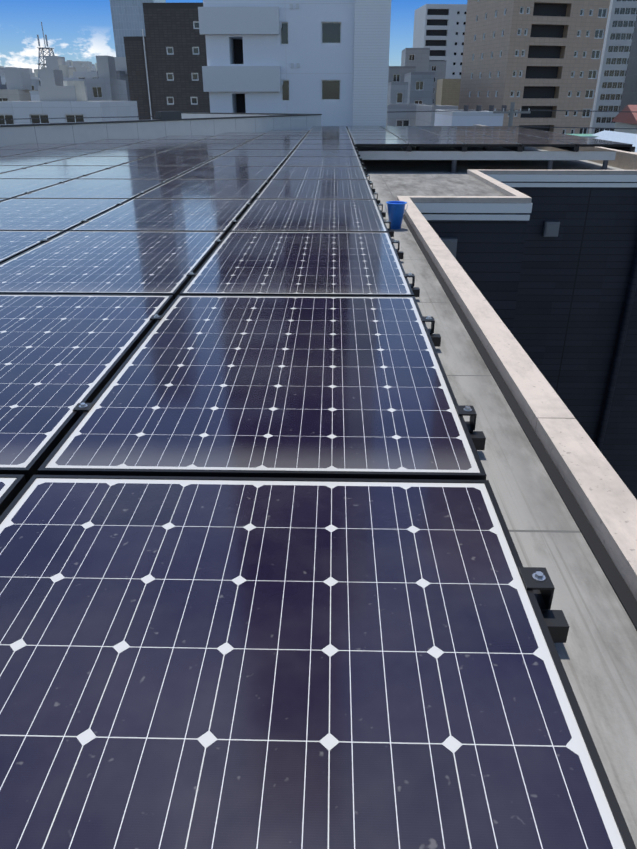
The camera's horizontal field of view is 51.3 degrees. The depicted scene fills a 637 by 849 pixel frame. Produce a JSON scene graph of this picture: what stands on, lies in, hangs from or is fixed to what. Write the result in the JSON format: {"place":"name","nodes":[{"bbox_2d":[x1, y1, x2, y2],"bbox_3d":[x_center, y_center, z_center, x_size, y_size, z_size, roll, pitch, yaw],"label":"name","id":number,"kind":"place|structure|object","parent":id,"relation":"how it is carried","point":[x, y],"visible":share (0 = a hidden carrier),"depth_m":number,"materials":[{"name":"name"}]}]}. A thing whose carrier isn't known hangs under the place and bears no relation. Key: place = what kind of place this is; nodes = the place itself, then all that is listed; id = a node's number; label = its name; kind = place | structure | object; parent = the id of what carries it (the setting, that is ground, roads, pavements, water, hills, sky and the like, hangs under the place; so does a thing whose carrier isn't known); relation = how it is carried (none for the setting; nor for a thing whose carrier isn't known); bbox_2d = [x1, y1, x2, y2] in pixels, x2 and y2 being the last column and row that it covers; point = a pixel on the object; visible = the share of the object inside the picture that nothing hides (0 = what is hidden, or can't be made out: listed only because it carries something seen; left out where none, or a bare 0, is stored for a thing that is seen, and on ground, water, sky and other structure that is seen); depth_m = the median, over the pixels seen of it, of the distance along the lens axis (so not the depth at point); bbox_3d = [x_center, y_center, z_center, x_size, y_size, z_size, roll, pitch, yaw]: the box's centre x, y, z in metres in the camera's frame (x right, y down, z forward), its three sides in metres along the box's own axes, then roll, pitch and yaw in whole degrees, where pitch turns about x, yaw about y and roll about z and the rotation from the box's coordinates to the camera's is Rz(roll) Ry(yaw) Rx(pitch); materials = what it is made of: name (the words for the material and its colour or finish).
{"place":"outdoors","nodes":[
{"label":"outdoors","id":0,"kind":"place"},
{"bbox_2d":[37,22,54,85],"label":"lattice tower","id":1,"kind":"structure","parent":0,"point":[43,51],"depth_m":116.72,"materials":[{"name":"grey metal"}]},
{"bbox_2d":[0,56,126,100],"bbox_3d":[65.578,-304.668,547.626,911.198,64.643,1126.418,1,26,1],"label":"buildings","id":2,"kind":"structure","parent":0,"point":[54,86],"depth_m":87.76,"materials":[{"name":"grey concrete"}]},
{"bbox_2d":[110,0,165,56],"bbox_3d":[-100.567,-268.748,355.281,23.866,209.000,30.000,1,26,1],"label":"building","id":3,"kind":"structure","parent":0,"point":[127,18],"depth_m":362.33,"materials":[{"name":"grey"}]},
{"bbox_2d":[123,36,153,119],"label":"building","id":4,"kind":"structure","parent":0,"point":[136,67],"depth_m":76.51,"materials":[{"name":"grey concrete"}]},
{"bbox_2d":[0,0,466,72],"label":"sky","id":5,"kind":"structure","parent":0,"point":[77,30],"materials":[{"name":"blue"}]},
{"bbox_2d":[0,102,636,128],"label":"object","id":6,"kind":"object","parent":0,"point":[511,114],"visible":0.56,"depth_m":39.57,"materials":[{"name":"black"}]},
{"bbox_2d":[435,79,460,106],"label":"tan building","id":7,"kind":"structure","parent":0,"point":[448,92],"depth_m":191.90,"materials":[{"name":"beige concrete"}]},
{"bbox_2d":[569,134,598,137],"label":"green roof","id":8,"kind":"structure","parent":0,"point":[588,135],"depth_m":27.88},
{"bbox_2d":[592,130,636,151],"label":"white roof","id":9,"kind":"structure","parent":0,"point":[623,137],"depth_m":25.76,"materials":[{"name":"white metal"}]},
{"bbox_2d":[614,122,636,133],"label":"building","id":10,"kind":"structure","parent":0,"point":[622,125],"depth_m":51.02,"materials":[{"name":"beige paint"}]},
{"bbox_2d":[612,105,636,124],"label":"red roof","id":11,"kind":"structure","parent":10,"relation":"on","point":[626,117],"depth_m":49.66,"materials":[{"name":"red tile"}]},
{"bbox_2d":[619,15,636,112],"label":"dark glass building","id":12,"kind":"structure","parent":0,"point":[629,95],"depth_m":147.04,"materials":[{"name":"black"}]},
{"label":"city ground","id":13,"kind":"structure","parent":0,"visible":0},
{"bbox_2d":[0,76,5,83],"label":"building","id":14,"kind":"structure","parent":13,"relation":"on","point":[3,80],"depth_m":157.52,"materials":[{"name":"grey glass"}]},
{"bbox_2d":[0,84,6,88],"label":"building","id":15,"kind":"structure","parent":13,"relation":"on","point":[3,86],"depth_m":148.88,"materials":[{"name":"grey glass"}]},
{"bbox_2d":[0,89,38,100],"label":"building","id":16,"kind":"structure","parent":13,"relation":"on","point":[14,95],"depth_m":90.90,"materials":[{"name":"white concrete"}]},
{"bbox_2d":[30,91,39,100],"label":"building","id":17,"kind":"structure","parent":13,"relation":"on","point":[34,95],"depth_m":81.30,"materials":[{"name":"white concrete"}]},
{"bbox_2d":[30,79,40,89],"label":"building","id":18,"kind":"structure","parent":13,"relation":"on","point":[34,83],"depth_m":118.39,"materials":[{"name":"white concrete"}]},
{"bbox_2d":[42,67,75,76],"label":"building","id":19,"kind":"structure","parent":13,"relation":"on","point":[71,70],"depth_m":160.56,"materials":[{"name":"white concrete"}]},
{"bbox_2d":[39,77,84,85],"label":"building","id":20,"kind":"structure","parent":13,"relation":"on","point":[71,79],"depth_m":95.30,"materials":[{"name":"grey concrete"}]},
{"bbox_2d":[0,101,138,124],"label":"building","id":21,"kind":"structure","parent":13,"relation":"on","point":[45,111],"depth_m":56.84,"materials":[{"name":"grey concrete"}]},
{"bbox_2d":[73,72,97,78],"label":"building","id":22,"kind":"structure","parent":13,"relation":"on","point":[81,75],"depth_m":133.88,"materials":[{"name":"grey concrete"}]},
{"bbox_2d":[84,78,127,100],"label":"building","id":23,"kind":"structure","parent":13,"relation":"on","point":[104,89],"depth_m":87.06,"materials":[{"name":"white concrete"}]},
{"bbox_2d":[97,70,129,100],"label":"building","id":24,"kind":"structure","parent":13,"relation":"on","point":[121,75],"depth_m":99.39,"materials":[{"name":"grey concrete"}]},
{"bbox_2d":[142,29,151,118],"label":"drainpipe","id":25,"kind":"object","parent":13,"relation":"on","point":[146,73],"visible":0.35,"depth_m":75.39,"materials":[{"name":"white"}]},
{"bbox_2d":[142,3,209,118],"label":"building","id":26,"kind":"structure","parent":13,"relation":"on","point":[176,49],"depth_m":74.74,"materials":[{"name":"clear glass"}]},
{"bbox_2d":[203,0,354,125],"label":"white apartments","id":27,"kind":"structure","parent":13,"relation":"on","point":[315,39],"depth_m":33.34,"materials":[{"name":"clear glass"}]},
{"bbox_2d":[198,4,299,91],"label":"balconies","id":28,"kind":"structure","parent":27,"relation":"attached to","point":[239,21],"depth_m":32.64,"materials":[{"name":"white concrete"}]},
{"bbox_2d":[352,0,390,125],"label":"building wall","id":29,"kind":"structure","parent":13,"relation":"on","point":[372,19],"depth_m":32.99,"materials":[{"name":"concrete"}]},
{"bbox_2d":[387,82,407,103],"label":"building","id":30,"kind":"structure","parent":13,"relation":"on","point":[397,93],"depth_m":98.33,"materials":[{"name":"grey concrete"}]},
{"bbox_2d":[388,66,415,82],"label":"building","id":31,"kind":"structure","parent":13,"relation":"on","point":[396,73],"depth_m":132.23,"materials":[{"name":"grey concrete"}]},
{"bbox_2d":[386,104,427,125],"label":"building","id":32,"kind":"structure","parent":13,"relation":"on","point":[401,119],"depth_m":67.82,"materials":[{"name":"grey concrete"}]},
{"bbox_2d":[401,48,429,71],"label":"building","id":33,"kind":"structure","parent":13,"relation":"on","point":[418,58],"depth_m":166.24,"materials":[{"name":"grey concrete"}]},
{"bbox_2d":[404,72,434,104],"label":"building","id":34,"kind":"structure","parent":13,"relation":"on","point":[420,87],"depth_m":115.74,"materials":[{"name":"grey concrete"}]},
{"bbox_2d":[415,105,457,125],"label":"building","id":35,"kind":"structure","parent":13,"relation":"on","point":[425,118],"depth_m":59.06,"materials":[{"name":"grey concrete"}]},
{"bbox_2d":[428,61,446,104],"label":"building","id":36,"kind":"structure","parent":13,"relation":"on","point":[438,68],"depth_m":202.41,"materials":[{"name":"grey concrete"}]},
{"bbox_2d":[413,4,466,78],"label":"building","id":37,"kind":"structure","parent":13,"relation":"on","point":[439,30],"depth_m":225.36,"materials":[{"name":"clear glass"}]},
{"bbox_2d":[434,110,503,125],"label":"low building","id":38,"kind":"structure","parent":13,"relation":"on","point":[466,118],"depth_m":41.64,"materials":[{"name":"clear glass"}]},
{"bbox_2d":[464,105,506,110],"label":"windows","id":39,"kind":"structure","parent":38,"relation":"on","point":[478,107],"depth_m":42.06,"materials":[{"name":"grey glass"}]},
{"bbox_2d":[427,174,636,499],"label":"building wall","id":40,"kind":"structure","parent":13,"relation":"on","point":[557,304],"depth_m":8.80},
{"bbox_2d":[354,146,623,173],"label":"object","id":41,"kind":"structure","parent":40,"relation":"on","point":[409,166],"depth_m":13.96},
{"bbox_2d":[0,111,321,146],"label":"parapet wall","id":42,"kind":"structure","parent":41,"relation":"on","point":[169,123],"depth_m":15.24,"materials":[{"name":"grey concrete"}]},
{"bbox_2d":[359,146,634,172],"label":"array support beam posts","id":43,"kind":"object","parent":41,"relation":"on","point":[520,153],"visible":0.5,"depth_m":12.24,"materials":[{"name":"grey metal"}]},
{"bbox_2d":[473,124,636,169],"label":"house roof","id":44,"kind":"structure","parent":41,"relation":"on","point":[625,160],"depth_m":13.29,"materials":[{"name":"concrete"}]},
{"bbox_2d":[440,221,559,258],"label":"wall vents","id":45,"kind":"object","parent":40,"relation":"attached to","point":[550,228],"depth_m":8.41,"materials":[{"name":"grey metal"}]},
{"bbox_2d":[367,174,636,848],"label":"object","id":46,"kind":"structure","parent":40,"relation":"on","point":[597,651],"depth_m":1.44,"materials":[{"name":"concrete"}]},
{"bbox_2d":[17,126,571,642],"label":"mounting clamps","id":47,"kind":"object","parent":46,"relation":"on","point":[537,582],"visible":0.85,"depth_m":1.72,"materials":[{"name":"black metal"}]},
{"bbox_2d":[0,126,635,848],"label":"solar panel frames","id":48,"kind":"structure","parent":47,"relation":"on","point":[28,476],"depth_m":1.51,"materials":[{"name":"metal"}]},
{"bbox_2d":[0,126,625,848],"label":"solar panels","id":49,"kind":"object","parent":48,"relation":"in","point":[208,664],"visible":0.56,"depth_m":1.21,"materials":[{"name":"blue glass"}]},
{"bbox_2d":[385,201,407,228],"bbox_3d":[0.553,-1.497,4.750,0.147,0.181,0.147,16,30,30],"label":"blue bucket","id":50,"kind":"object","parent":46,"relation":"on","point":[396,212],"visible":0.98,"depth_m":4.71,"materials":[{"name":"plastic"}]},
{"bbox_2d":[403,214,636,630],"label":"parapet side","id":51,"kind":"object","parent":46,"relation":"on","point":[623,592],"visible":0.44,"depth_m":1.65,"materials":[{"name":"grey concrete"}]},
{"bbox_2d":[414,174,636,220],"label":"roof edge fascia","id":52,"kind":"structure","parent":40,"relation":"on","point":[474,207],"depth_m":6.02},
{"bbox_2d":[397,169,636,600],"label":"parapet coping","id":53,"kind":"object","parent":52,"relation":"on","point":[605,498],"depth_m":1.94,"materials":[{"name":"concrete"}]},
{"bbox_2d":[595,247,636,451],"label":"drainpipe","id":54,"kind":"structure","parent":40,"relation":"attached to","point":[628,304],"depth_m":9.13,"materials":[{"name":"black"}]},
{"bbox_2d":[458,0,609,133],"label":"apartment building","id":55,"kind":"structure","parent":13,"relation":"on","point":[523,55],"depth_m":112.23,"materials":[{"name":"tile"}]},
{"bbox_2d":[589,0,636,133],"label":"grey office building","id":56,"kind":"structure","parent":13,"relation":"on","point":[621,20],"depth_m":204.96,"materials":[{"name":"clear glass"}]}
]}

